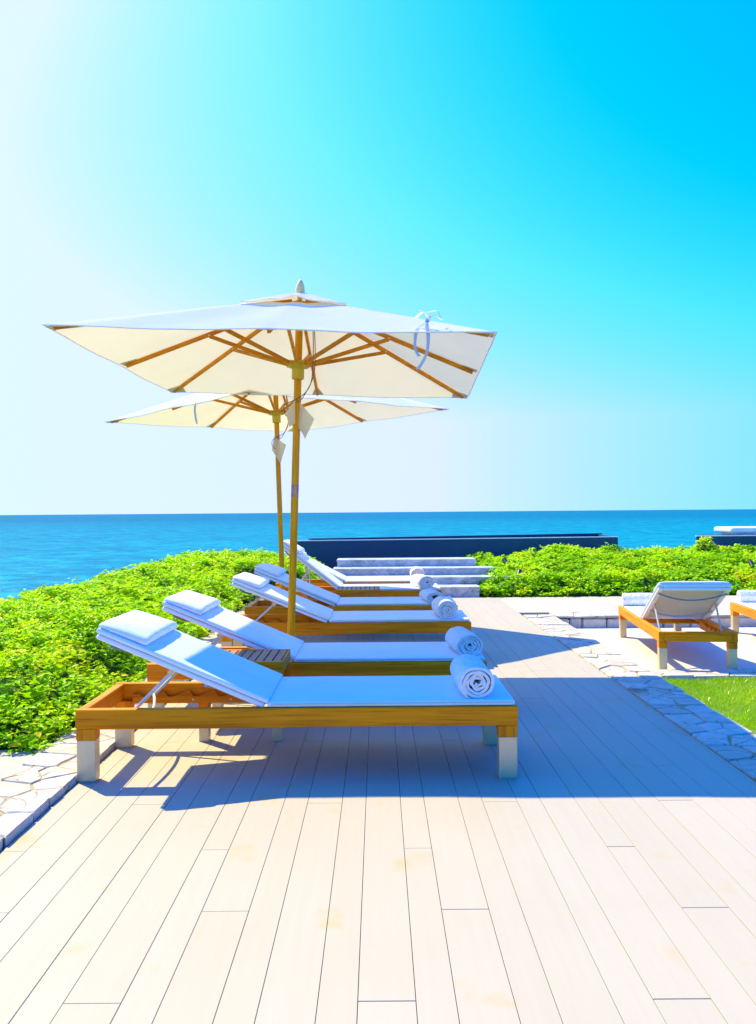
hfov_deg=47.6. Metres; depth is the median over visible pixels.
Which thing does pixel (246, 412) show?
parasol
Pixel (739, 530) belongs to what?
daybed
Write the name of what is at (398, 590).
sun lounger
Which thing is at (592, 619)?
stone wall
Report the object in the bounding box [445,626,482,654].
rolled towel
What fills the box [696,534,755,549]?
planter wall
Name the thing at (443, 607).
rolled towel
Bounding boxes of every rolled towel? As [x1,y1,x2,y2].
[410,566,424,575]
[410,574,433,587]
[419,589,443,602]
[432,596,456,618]
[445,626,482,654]
[450,654,494,697]
[622,593,651,605]
[737,590,755,601]
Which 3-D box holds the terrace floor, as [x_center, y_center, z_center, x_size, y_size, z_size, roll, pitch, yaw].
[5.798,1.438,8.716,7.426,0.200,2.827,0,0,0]
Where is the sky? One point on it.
(573, 182)
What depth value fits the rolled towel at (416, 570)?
11.03 m
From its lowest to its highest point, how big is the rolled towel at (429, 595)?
0.106 m
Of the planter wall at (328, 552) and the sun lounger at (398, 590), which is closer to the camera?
the sun lounger at (398, 590)
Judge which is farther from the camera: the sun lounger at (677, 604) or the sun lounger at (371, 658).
the sun lounger at (677, 604)
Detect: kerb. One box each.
[0,597,263,852]
[523,614,755,781]
[649,669,755,680]
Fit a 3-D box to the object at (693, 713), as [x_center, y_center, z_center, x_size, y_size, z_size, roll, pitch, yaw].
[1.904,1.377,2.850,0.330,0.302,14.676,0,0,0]
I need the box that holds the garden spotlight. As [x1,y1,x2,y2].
[748,560,754,573]
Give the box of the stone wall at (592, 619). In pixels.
[549,611,755,627]
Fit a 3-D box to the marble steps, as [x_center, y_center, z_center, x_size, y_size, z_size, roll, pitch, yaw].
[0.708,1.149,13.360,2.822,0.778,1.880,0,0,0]
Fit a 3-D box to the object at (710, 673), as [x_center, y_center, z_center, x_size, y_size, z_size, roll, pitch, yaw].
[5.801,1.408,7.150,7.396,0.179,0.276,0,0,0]
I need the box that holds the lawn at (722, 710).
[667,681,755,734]
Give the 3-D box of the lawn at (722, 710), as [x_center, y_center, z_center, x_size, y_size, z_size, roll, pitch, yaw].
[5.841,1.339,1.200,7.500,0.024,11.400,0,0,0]
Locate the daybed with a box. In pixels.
[714,526,755,534]
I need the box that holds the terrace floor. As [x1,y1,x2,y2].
[576,626,755,669]
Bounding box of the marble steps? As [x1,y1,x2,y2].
[333,557,518,596]
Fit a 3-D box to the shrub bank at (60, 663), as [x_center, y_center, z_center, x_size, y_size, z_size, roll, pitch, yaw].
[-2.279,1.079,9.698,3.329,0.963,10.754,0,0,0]
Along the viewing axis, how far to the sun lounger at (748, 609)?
9.38 m
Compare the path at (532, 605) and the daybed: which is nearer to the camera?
the path at (532, 605)
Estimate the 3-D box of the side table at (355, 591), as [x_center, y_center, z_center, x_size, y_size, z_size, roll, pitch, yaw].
[-0.207,1.028,9.170,0.460,0.433,0.440,0,0,0]
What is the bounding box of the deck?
[0,597,755,1023]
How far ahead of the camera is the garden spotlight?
13.43 m
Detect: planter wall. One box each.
[297,533,617,568]
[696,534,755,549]
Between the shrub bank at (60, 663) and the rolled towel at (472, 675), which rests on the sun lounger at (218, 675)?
the rolled towel at (472, 675)
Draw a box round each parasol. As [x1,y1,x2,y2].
[42,279,496,636]
[106,390,447,589]
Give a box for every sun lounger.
[75,610,517,782]
[147,590,486,707]
[221,572,470,646]
[245,563,457,613]
[263,539,441,599]
[275,552,434,586]
[618,581,737,669]
[730,600,755,632]
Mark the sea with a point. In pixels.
(36, 551)
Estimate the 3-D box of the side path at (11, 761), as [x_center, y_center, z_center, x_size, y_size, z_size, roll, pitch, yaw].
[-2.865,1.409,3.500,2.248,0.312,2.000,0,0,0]
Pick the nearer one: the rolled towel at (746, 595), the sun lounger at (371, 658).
the sun lounger at (371, 658)
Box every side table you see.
[198,649,290,741]
[336,586,379,596]
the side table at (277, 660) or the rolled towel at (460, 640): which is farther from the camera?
the rolled towel at (460, 640)
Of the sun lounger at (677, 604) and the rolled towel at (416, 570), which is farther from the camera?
the rolled towel at (416, 570)
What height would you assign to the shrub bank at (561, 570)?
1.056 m
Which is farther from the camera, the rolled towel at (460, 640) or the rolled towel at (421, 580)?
the rolled towel at (421, 580)
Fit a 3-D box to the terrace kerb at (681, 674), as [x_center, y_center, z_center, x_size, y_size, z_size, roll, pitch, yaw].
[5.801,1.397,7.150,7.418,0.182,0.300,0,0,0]
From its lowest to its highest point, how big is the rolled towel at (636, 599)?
0.135 m
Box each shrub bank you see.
[0,547,331,754]
[462,536,755,596]
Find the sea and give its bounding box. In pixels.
[0,509,755,601]
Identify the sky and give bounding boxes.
[0,0,755,514]
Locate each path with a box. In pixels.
[0,750,40,780]
[497,595,736,614]

